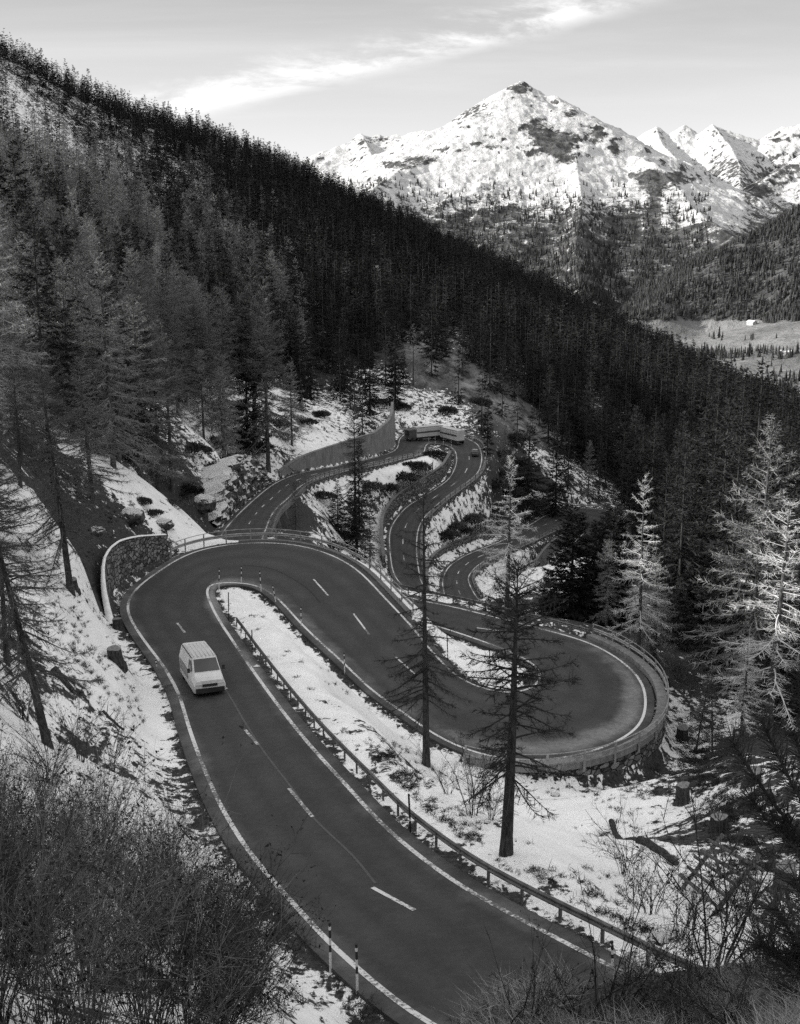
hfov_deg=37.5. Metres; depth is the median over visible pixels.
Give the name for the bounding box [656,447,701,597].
spruce tree
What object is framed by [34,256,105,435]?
larch tree
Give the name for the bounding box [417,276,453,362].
spruce tree
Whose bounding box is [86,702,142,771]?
bush
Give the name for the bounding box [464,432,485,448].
guard rail
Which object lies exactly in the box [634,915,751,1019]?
bush
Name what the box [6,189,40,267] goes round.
spruce tree
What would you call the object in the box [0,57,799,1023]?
ground
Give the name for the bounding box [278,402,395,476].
concrete wall
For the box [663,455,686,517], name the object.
spruce tree
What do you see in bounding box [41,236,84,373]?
larch tree
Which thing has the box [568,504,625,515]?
guard rail
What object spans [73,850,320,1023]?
bush
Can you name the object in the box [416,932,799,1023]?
grass
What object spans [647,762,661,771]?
bush
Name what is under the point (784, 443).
spruce tree
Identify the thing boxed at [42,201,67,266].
larch tree
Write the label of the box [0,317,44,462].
larch tree
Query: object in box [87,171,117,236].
larch tree
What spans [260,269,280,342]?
spruce tree
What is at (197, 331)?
larch tree
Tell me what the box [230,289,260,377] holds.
spruce tree
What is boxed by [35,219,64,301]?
spruce tree
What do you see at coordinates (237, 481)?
cliff
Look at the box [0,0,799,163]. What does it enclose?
sky
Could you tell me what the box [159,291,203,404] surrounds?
larch tree
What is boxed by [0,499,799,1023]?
heather
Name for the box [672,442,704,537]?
spruce tree
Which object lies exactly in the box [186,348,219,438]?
larch tree
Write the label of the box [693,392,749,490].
spruce tree
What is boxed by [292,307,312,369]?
larch tree
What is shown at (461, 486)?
railing
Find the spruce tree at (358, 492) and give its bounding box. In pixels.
[339,443,377,539]
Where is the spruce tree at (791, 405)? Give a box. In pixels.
[767,401,799,495]
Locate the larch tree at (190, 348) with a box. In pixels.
[182,321,204,388]
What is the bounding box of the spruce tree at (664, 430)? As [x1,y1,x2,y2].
[657,414,671,455]
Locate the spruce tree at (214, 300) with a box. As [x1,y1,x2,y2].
[203,298,229,379]
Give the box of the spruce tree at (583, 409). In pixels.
[575,385,597,460]
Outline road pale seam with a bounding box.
[225,690,375,883]
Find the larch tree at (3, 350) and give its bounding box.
[0,305,23,383]
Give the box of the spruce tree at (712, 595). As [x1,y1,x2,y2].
[683,426,762,687]
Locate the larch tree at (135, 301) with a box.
[127,285,142,333]
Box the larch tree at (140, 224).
[134,219,148,262]
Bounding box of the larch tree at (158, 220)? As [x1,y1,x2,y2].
[150,206,170,260]
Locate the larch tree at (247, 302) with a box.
[241,286,258,330]
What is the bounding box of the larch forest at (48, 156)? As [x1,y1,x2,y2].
[0,41,424,384]
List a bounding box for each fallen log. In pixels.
[50,666,74,691]
[103,705,124,730]
[609,818,638,843]
[635,831,678,865]
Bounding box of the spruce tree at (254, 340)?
[241,295,272,399]
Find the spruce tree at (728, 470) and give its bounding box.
[703,437,739,563]
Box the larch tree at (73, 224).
[68,219,98,286]
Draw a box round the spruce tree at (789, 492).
[765,421,799,616]
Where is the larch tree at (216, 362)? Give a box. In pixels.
[202,325,231,405]
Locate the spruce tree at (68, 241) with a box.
[60,236,95,354]
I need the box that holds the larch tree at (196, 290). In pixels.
[186,281,214,369]
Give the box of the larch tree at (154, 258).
[147,243,161,275]
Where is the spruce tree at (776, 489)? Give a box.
[767,468,782,546]
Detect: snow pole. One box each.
[328,922,331,972]
[355,943,358,990]
[408,794,410,831]
[611,940,613,965]
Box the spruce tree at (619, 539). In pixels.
[590,498,646,627]
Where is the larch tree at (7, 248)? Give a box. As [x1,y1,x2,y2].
[0,220,26,301]
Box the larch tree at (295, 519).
[287,482,303,530]
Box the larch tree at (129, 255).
[116,245,153,316]
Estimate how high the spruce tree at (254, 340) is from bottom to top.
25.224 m
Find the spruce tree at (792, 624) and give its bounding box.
[739,411,799,730]
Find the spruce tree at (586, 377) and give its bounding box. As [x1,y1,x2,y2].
[579,355,594,427]
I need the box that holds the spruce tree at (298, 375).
[288,327,315,411]
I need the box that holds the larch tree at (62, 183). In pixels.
[56,173,71,204]
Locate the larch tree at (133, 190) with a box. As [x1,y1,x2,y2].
[124,175,146,230]
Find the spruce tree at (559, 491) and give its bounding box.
[537,429,573,516]
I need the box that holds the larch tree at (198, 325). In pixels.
[182,291,213,394]
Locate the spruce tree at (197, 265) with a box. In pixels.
[191,255,209,305]
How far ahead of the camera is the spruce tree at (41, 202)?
229.12 m
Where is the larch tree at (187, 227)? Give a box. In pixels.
[174,206,204,276]
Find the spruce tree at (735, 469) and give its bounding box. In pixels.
[725,456,760,587]
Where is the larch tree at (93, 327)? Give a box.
[86,301,102,411]
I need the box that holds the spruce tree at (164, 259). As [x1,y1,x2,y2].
[154,239,182,320]
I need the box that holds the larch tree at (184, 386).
[159,301,200,417]
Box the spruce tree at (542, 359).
[530,332,554,411]
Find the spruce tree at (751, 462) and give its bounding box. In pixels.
[743,459,769,566]
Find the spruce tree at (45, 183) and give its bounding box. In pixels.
[39,167,52,212]
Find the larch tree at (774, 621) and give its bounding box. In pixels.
[736,517,799,710]
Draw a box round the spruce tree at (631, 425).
[616,406,646,495]
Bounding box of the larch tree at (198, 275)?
[193,261,207,307]
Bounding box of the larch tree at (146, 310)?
[140,296,171,394]
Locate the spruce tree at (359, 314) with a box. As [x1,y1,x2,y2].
[352,280,372,361]
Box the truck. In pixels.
[404,424,464,444]
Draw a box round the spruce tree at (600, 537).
[563,519,627,629]
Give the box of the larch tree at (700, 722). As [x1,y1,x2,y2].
[683,674,715,750]
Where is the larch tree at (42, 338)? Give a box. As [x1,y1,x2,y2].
[17,288,66,412]
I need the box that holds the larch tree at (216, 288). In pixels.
[207,286,224,330]
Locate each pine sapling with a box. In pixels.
[705,652,799,862]
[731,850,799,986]
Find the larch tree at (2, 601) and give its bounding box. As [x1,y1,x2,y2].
[0,428,44,666]
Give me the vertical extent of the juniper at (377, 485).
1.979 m
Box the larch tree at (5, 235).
[3,205,60,354]
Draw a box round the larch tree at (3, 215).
[0,195,18,300]
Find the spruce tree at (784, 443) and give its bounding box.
[767,422,799,565]
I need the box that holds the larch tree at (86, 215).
[79,206,98,250]
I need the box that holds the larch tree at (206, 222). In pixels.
[201,202,221,258]
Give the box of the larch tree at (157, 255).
[148,236,165,281]
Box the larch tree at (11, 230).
[0,219,44,353]
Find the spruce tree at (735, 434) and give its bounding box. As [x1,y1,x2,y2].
[730,417,745,475]
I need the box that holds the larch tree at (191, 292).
[183,287,215,390]
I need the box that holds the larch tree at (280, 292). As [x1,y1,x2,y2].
[270,263,298,340]
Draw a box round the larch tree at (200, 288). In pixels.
[195,278,218,359]
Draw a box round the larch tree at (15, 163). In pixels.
[5,148,22,179]
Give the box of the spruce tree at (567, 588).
[536,504,604,624]
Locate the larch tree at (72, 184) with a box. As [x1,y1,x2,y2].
[62,176,79,206]
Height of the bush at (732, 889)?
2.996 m
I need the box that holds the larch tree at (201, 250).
[193,228,213,294]
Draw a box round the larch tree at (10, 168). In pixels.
[2,155,13,188]
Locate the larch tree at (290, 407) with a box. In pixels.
[277,356,313,445]
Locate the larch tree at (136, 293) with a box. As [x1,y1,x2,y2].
[117,259,168,412]
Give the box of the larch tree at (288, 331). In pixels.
[281,309,298,369]
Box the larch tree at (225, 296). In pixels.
[218,282,234,318]
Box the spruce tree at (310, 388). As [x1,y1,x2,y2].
[299,320,323,401]
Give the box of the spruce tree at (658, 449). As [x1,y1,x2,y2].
[640,448,665,543]
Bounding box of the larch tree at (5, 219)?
[0,189,19,323]
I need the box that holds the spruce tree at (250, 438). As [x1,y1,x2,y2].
[225,315,275,453]
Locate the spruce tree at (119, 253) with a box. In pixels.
[112,233,128,284]
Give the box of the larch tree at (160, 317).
[159,302,193,398]
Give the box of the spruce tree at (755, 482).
[743,464,769,581]
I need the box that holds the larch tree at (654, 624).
[628,552,684,667]
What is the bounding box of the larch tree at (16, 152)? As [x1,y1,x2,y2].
[4,135,26,182]
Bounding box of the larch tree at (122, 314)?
[92,258,147,393]
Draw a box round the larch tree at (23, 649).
[0,411,109,749]
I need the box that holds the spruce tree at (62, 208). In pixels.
[46,206,100,354]
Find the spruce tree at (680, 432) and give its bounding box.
[668,421,687,457]
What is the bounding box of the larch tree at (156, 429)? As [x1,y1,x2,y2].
[127,344,193,491]
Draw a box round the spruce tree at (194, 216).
[185,203,204,282]
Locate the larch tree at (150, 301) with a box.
[136,276,170,386]
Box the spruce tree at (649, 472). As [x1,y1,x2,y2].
[625,422,669,547]
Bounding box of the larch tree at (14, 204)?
[4,181,29,269]
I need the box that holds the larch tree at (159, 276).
[154,266,164,308]
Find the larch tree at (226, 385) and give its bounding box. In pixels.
[205,352,247,454]
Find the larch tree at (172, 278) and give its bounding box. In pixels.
[154,257,199,383]
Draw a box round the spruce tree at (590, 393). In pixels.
[574,372,603,459]
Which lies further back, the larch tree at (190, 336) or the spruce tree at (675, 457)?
the larch tree at (190, 336)
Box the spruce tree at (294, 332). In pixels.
[285,305,308,393]
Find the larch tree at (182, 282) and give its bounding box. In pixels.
[173,275,202,370]
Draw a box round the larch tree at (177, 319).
[168,307,197,406]
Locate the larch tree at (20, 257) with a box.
[0,242,58,377]
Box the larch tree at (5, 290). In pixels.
[0,244,15,354]
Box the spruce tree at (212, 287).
[208,284,224,359]
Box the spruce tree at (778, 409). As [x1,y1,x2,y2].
[770,406,783,443]
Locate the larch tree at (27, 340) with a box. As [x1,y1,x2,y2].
[1,302,81,451]
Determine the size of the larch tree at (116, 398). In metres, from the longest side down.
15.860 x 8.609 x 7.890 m
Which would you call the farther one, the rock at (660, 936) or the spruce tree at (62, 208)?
the spruce tree at (62, 208)
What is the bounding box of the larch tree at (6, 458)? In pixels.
[0,396,26,503]
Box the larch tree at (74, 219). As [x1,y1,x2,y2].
[61,208,100,295]
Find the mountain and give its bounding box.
[300,81,799,399]
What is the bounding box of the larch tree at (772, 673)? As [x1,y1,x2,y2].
[698,498,799,735]
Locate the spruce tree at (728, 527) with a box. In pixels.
[706,487,749,660]
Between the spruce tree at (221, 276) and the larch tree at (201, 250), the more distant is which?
the larch tree at (201, 250)
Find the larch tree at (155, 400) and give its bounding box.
[105,294,186,483]
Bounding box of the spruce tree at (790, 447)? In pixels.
[731,426,799,699]
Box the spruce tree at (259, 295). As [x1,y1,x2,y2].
[251,269,270,347]
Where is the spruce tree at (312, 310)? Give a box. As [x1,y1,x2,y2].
[304,273,323,356]
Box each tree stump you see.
[72,576,80,594]
[107,645,127,672]
[112,617,125,630]
[660,675,670,687]
[672,781,689,806]
[676,724,689,741]
[706,813,728,833]
[740,767,761,788]
[770,860,796,892]
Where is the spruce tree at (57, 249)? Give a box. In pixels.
[43,218,93,414]
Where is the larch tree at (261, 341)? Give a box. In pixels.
[251,317,272,381]
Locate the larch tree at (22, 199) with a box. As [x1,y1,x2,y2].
[9,176,41,258]
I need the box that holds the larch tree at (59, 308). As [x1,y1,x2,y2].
[43,302,94,426]
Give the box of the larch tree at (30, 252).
[8,235,60,376]
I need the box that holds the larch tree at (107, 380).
[61,236,155,471]
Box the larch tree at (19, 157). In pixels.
[12,135,34,188]
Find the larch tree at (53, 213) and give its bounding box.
[44,201,69,273]
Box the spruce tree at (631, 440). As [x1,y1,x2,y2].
[620,410,640,486]
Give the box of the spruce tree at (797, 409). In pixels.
[771,402,799,497]
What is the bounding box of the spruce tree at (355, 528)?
[340,497,376,560]
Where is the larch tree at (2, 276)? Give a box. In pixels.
[0,235,9,349]
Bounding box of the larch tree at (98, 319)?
[81,277,126,393]
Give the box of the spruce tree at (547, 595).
[531,573,560,614]
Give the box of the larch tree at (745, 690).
[713,638,775,740]
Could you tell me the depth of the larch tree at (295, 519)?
196.45 m
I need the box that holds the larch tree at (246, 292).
[220,255,286,449]
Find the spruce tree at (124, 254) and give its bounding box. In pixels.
[113,226,136,284]
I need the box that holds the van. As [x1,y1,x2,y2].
[179,641,225,694]
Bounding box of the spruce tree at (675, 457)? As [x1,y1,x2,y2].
[651,432,691,580]
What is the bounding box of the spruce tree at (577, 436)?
[560,376,587,460]
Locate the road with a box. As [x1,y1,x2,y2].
[120,434,653,1023]
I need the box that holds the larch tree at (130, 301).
[119,285,145,357]
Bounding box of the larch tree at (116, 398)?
[85,320,159,464]
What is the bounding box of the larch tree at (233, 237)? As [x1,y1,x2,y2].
[222,221,244,270]
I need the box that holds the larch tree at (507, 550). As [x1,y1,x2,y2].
[473,452,540,607]
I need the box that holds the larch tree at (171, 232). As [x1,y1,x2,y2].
[165,227,183,276]
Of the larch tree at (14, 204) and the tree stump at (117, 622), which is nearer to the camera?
the tree stump at (117, 622)
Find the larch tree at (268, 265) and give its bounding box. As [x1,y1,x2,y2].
[259,250,285,325]
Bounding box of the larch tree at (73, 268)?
[58,255,110,424]
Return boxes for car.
[471,449,478,455]
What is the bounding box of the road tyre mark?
[247,565,319,601]
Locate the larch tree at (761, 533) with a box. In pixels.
[677,413,799,725]
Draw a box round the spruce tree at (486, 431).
[480,394,494,455]
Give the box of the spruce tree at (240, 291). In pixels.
[232,281,250,354]
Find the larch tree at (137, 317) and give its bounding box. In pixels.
[133,286,161,355]
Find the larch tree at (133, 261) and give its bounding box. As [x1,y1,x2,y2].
[123,245,144,289]
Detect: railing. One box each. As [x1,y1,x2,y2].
[270,482,303,532]
[306,450,422,483]
[421,458,485,555]
[473,526,560,597]
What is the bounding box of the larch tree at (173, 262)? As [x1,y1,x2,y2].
[166,253,190,301]
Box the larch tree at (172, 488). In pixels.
[141,322,212,494]
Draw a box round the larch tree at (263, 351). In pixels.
[227,276,305,479]
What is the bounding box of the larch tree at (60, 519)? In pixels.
[9,353,114,596]
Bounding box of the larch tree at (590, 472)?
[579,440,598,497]
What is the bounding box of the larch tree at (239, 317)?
[228,293,250,358]
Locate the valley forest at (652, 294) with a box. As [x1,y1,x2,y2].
[347,171,799,396]
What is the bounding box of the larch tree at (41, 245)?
[26,211,65,303]
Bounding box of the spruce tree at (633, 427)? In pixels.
[618,405,640,467]
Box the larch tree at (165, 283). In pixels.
[153,261,179,360]
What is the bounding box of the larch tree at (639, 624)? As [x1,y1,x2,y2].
[605,472,676,656]
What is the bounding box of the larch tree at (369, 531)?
[357,500,382,567]
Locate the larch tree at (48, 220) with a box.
[38,196,66,253]
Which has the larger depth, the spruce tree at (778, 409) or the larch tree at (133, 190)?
the larch tree at (133, 190)
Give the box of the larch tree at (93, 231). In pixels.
[87,217,108,259]
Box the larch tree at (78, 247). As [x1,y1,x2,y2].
[61,227,116,382]
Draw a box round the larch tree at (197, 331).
[186,300,207,392]
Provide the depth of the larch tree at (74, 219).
204.73 m
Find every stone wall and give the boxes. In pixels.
[101,534,168,625]
[304,454,423,489]
[380,450,451,567]
[420,460,486,571]
[425,527,506,583]
[472,527,562,598]
[515,677,664,776]
[531,535,567,567]
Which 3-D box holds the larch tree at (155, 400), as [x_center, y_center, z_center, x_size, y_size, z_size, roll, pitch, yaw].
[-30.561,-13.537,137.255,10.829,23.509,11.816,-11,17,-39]
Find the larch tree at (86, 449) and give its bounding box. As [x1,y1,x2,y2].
[54,351,140,503]
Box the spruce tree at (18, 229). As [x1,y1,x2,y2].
[6,214,39,374]
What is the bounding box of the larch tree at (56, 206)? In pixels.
[40,195,65,260]
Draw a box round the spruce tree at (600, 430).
[589,397,613,477]
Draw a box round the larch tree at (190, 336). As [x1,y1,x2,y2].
[167,290,207,402]
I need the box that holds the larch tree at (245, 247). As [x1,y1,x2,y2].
[237,226,256,272]
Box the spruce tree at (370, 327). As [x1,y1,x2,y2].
[356,284,380,367]
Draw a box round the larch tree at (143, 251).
[137,236,152,268]
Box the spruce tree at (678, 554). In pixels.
[648,433,709,642]
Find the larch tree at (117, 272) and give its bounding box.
[108,255,120,288]
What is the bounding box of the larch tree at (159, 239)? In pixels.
[152,228,174,277]
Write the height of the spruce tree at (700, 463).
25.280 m
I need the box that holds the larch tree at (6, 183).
[0,172,24,225]
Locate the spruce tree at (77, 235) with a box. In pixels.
[67,229,89,277]
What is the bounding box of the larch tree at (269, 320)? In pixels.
[258,299,283,377]
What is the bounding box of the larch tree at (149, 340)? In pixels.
[138,312,163,393]
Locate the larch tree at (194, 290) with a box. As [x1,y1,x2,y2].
[184,275,211,331]
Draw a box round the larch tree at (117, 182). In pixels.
[108,163,127,222]
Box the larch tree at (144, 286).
[136,275,163,371]
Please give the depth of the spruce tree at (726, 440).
120.91 m
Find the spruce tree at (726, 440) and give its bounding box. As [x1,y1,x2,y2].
[683,397,755,638]
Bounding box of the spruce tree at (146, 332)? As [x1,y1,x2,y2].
[139,331,166,438]
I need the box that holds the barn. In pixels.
[746,320,756,325]
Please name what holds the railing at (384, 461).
on the stone wall at (313, 483)
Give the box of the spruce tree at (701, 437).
[695,420,706,465]
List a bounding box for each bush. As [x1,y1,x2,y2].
[0,602,35,640]
[0,639,64,722]
[0,680,97,781]
[0,696,107,939]
[0,718,252,1023]
[0,722,141,1023]
[0,725,184,1023]
[0,728,39,787]
[0,732,52,841]
[0,735,35,815]
[0,737,20,805]
[0,748,81,897]
[0,762,75,859]
[0,764,72,868]
[0,784,121,959]
[0,812,53,922]
[0,826,85,964]
[0,857,91,991]
[9,732,81,811]
[10,779,143,920]
[17,831,180,995]
[22,756,175,905]
[23,756,129,904]
[30,686,129,762]
[34,753,113,831]
[38,786,128,857]
[45,730,159,845]
[60,832,156,942]
[63,780,277,1023]
[65,851,218,1017]
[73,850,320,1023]
[85,796,157,887]
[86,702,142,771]
[92,882,187,979]
[97,789,219,915]
[97,809,324,1023]
[103,801,227,946]
[112,806,244,945]
[114,795,277,976]
[117,791,199,877]
[128,842,216,936]
[134,770,206,857]
[152,876,307,1023]
[159,835,225,919]
[163,865,284,1011]
[176,870,310,1023]
[181,832,254,925]
[184,842,291,967]
[196,842,291,938]
[201,846,335,1002]
[201,853,299,965]
[207,862,278,950]
[341,990,383,1022]
[408,729,441,761]
[423,748,481,793]
[437,724,502,817]
[456,758,517,820]
[469,908,596,1023]
[542,963,636,1023]
[569,852,721,1023]
[571,885,723,1023]
[576,792,669,875]
[592,770,799,968]
[610,626,643,648]
[611,836,706,915]
[620,848,736,940]
[630,923,775,1023]
[631,833,797,980]
[634,898,743,1023]
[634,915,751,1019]
[641,629,676,660]
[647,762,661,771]
[659,649,696,680]
[700,837,777,920]
[712,849,799,1011]
[739,874,798,957]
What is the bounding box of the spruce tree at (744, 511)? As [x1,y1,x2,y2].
[702,449,774,690]
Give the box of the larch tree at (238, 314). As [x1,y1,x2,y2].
[228,295,248,361]
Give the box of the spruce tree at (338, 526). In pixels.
[326,480,352,536]
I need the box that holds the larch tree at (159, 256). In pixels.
[150,242,165,271]
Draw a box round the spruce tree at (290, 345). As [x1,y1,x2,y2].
[273,296,304,388]
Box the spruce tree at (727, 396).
[683,369,748,565]
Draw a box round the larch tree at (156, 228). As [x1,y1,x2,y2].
[148,203,169,262]
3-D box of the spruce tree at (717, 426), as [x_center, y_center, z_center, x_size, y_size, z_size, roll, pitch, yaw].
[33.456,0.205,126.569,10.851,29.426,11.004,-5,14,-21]
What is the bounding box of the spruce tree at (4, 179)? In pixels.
[0,155,14,256]
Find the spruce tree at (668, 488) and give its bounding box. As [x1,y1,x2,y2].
[657,463,677,542]
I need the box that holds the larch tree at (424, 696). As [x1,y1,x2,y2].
[374,474,473,767]
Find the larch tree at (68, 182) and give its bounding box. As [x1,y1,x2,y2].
[60,177,76,207]
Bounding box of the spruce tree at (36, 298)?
[3,187,88,432]
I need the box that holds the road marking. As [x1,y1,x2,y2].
[127,437,646,1023]
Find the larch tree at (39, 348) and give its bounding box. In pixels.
[16,334,94,496]
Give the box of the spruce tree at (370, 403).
[357,339,380,416]
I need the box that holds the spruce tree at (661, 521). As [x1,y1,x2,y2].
[639,458,683,584]
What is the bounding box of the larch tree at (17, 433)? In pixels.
[0,364,47,487]
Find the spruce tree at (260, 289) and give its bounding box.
[248,260,269,347]
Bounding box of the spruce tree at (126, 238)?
[115,213,148,294]
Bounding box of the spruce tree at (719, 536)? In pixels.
[707,502,732,575]
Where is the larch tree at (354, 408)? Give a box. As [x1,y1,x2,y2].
[338,396,372,521]
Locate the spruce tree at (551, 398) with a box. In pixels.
[537,365,559,444]
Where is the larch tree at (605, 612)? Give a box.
[584,540,624,627]
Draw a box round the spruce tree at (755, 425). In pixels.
[742,400,766,460]
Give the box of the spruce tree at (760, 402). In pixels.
[731,360,785,528]
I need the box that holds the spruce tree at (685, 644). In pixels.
[657,577,699,649]
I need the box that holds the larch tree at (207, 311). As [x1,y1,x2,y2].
[197,289,229,390]
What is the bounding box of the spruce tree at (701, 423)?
[679,387,715,508]
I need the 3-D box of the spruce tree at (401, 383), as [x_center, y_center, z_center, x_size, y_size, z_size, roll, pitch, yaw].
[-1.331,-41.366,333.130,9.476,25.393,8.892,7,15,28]
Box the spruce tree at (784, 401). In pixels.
[771,398,790,468]
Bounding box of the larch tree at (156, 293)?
[150,277,164,337]
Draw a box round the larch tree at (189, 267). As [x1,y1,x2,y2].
[181,243,195,286]
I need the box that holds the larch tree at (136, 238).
[130,217,142,266]
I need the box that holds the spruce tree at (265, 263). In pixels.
[256,245,279,328]
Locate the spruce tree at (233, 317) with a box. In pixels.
[225,288,249,376]
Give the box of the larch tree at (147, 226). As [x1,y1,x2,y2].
[138,192,155,256]
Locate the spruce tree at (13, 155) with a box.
[0,139,47,272]
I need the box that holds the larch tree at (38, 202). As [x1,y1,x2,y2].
[26,178,59,267]
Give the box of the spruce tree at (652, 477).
[627,407,670,552]
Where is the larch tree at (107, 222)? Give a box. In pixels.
[97,213,115,249]
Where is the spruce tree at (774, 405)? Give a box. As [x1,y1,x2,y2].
[750,384,778,457]
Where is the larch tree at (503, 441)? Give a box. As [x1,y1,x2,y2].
[499,424,510,466]
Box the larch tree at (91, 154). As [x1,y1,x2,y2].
[81,151,102,214]
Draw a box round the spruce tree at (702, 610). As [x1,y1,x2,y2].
[685,547,744,659]
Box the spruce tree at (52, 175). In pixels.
[47,170,63,216]
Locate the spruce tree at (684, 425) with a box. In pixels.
[659,410,692,496]
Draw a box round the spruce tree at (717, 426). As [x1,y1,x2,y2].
[659,379,744,626]
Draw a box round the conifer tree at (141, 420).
[74,249,157,466]
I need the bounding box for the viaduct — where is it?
[269,486,305,532]
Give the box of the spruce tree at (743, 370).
[725,367,758,461]
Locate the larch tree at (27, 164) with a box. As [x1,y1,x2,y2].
[18,153,39,193]
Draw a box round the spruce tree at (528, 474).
[511,415,547,520]
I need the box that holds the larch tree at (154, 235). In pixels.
[146,208,171,270]
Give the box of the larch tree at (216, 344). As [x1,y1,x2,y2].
[196,280,254,438]
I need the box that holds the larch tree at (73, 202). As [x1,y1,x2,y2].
[61,183,98,276]
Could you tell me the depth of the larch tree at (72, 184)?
376.62 m
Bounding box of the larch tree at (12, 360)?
[0,202,60,445]
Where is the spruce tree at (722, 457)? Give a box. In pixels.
[674,441,731,617]
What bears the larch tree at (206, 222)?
on the ground at (360, 719)
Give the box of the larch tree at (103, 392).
[69,341,130,451]
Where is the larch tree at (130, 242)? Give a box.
[126,225,137,256]
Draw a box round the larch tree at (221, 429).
[204,367,241,457]
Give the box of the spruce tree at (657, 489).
[643,444,668,542]
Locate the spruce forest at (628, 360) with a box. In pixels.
[0,28,799,620]
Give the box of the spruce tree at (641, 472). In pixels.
[624,446,653,546]
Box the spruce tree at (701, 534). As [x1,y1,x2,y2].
[672,512,713,643]
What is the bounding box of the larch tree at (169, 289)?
[158,282,189,364]
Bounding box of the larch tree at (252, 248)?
[243,239,263,278]
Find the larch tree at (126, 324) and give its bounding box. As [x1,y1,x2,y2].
[110,285,153,410]
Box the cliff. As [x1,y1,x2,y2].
[200,454,276,527]
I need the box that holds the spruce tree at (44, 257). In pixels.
[23,234,87,418]
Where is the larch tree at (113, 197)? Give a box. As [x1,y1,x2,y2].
[103,168,119,230]
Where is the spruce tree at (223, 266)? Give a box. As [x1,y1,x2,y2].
[216,246,234,326]
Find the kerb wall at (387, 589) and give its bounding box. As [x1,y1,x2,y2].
[238,539,411,614]
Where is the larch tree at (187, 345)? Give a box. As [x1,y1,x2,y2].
[172,307,204,406]
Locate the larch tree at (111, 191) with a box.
[101,170,122,225]
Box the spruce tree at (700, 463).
[683,415,724,573]
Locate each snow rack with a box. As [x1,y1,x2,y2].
[679,833,763,916]
[750,872,799,944]
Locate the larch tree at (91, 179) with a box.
[84,157,105,220]
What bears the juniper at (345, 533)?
on the ground at (360, 719)
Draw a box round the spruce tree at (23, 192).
[8,176,48,282]
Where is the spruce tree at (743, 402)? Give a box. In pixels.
[729,384,756,475]
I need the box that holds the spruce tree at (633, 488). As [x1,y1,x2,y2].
[621,416,650,516]
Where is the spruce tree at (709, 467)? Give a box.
[693,417,734,571]
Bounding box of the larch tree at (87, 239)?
[82,218,99,276]
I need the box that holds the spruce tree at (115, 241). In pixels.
[110,226,128,289]
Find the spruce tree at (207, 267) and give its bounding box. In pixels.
[202,242,216,309]
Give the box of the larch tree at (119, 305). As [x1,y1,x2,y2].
[112,285,150,391]
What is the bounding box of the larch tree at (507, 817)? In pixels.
[444,550,584,857]
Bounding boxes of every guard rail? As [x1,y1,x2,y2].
[169,529,413,614]
[236,617,699,969]
[392,582,589,633]
[463,753,494,766]
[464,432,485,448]
[464,624,668,776]
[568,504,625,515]
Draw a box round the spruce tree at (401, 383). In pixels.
[378,320,412,405]
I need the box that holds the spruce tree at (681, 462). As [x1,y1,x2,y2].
[667,440,686,502]
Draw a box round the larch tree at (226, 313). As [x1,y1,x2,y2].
[219,295,235,352]
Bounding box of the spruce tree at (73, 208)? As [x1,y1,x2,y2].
[68,192,81,233]
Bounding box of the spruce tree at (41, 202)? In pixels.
[32,188,46,237]
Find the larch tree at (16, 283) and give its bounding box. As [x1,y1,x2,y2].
[0,231,79,401]
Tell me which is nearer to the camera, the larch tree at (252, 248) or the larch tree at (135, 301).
the larch tree at (135, 301)
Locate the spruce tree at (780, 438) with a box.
[758,416,799,518]
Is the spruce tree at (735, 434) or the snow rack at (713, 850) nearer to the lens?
the snow rack at (713, 850)
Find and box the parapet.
[467,633,666,772]
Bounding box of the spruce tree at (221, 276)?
[211,254,235,340]
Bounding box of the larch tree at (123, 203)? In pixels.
[110,179,136,241]
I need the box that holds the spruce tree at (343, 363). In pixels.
[329,307,357,393]
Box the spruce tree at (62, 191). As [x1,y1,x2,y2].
[53,170,73,226]
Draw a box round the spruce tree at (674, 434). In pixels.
[669,419,684,453]
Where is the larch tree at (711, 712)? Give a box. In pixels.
[695,670,727,757]
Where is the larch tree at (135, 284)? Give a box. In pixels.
[129,262,156,354]
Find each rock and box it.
[91,526,105,536]
[122,507,144,521]
[156,518,174,529]
[194,494,216,512]
[515,481,532,490]
[529,490,549,509]
[550,501,566,510]
[551,792,559,796]
[648,930,670,945]
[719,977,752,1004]
[747,988,784,1020]
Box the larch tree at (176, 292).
[158,264,188,334]
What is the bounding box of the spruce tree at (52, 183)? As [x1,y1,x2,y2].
[43,180,64,225]
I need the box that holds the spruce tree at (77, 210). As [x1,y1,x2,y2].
[73,194,84,234]
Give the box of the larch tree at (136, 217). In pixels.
[129,204,147,266]
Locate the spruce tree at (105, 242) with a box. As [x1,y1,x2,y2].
[94,227,128,325]
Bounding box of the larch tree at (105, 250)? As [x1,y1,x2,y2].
[93,228,126,295]
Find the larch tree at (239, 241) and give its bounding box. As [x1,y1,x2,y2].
[232,233,246,300]
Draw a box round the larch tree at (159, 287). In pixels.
[151,274,165,316]
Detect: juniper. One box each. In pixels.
[127,519,138,526]
[136,495,152,505]
[145,509,164,515]
[165,498,187,506]
[180,480,205,497]
[185,440,213,454]
[203,460,218,466]
[209,435,237,446]
[255,440,274,449]
[274,418,292,428]
[296,417,320,424]
[312,409,331,417]
[313,489,338,500]
[326,540,345,552]
[338,530,355,540]
[362,481,386,490]
[363,398,387,404]
[380,482,399,492]
[388,401,412,409]
[395,470,419,481]
[402,460,421,467]
[412,460,431,470]
[421,449,448,457]
[437,405,459,413]
[439,529,461,541]
[446,520,467,530]
[460,527,472,533]
[462,512,487,522]
[468,396,492,405]
[491,476,516,488]
[492,503,508,512]
[496,448,515,458]
[499,467,518,477]
[502,486,525,497]
[507,432,532,442]
[513,458,531,466]

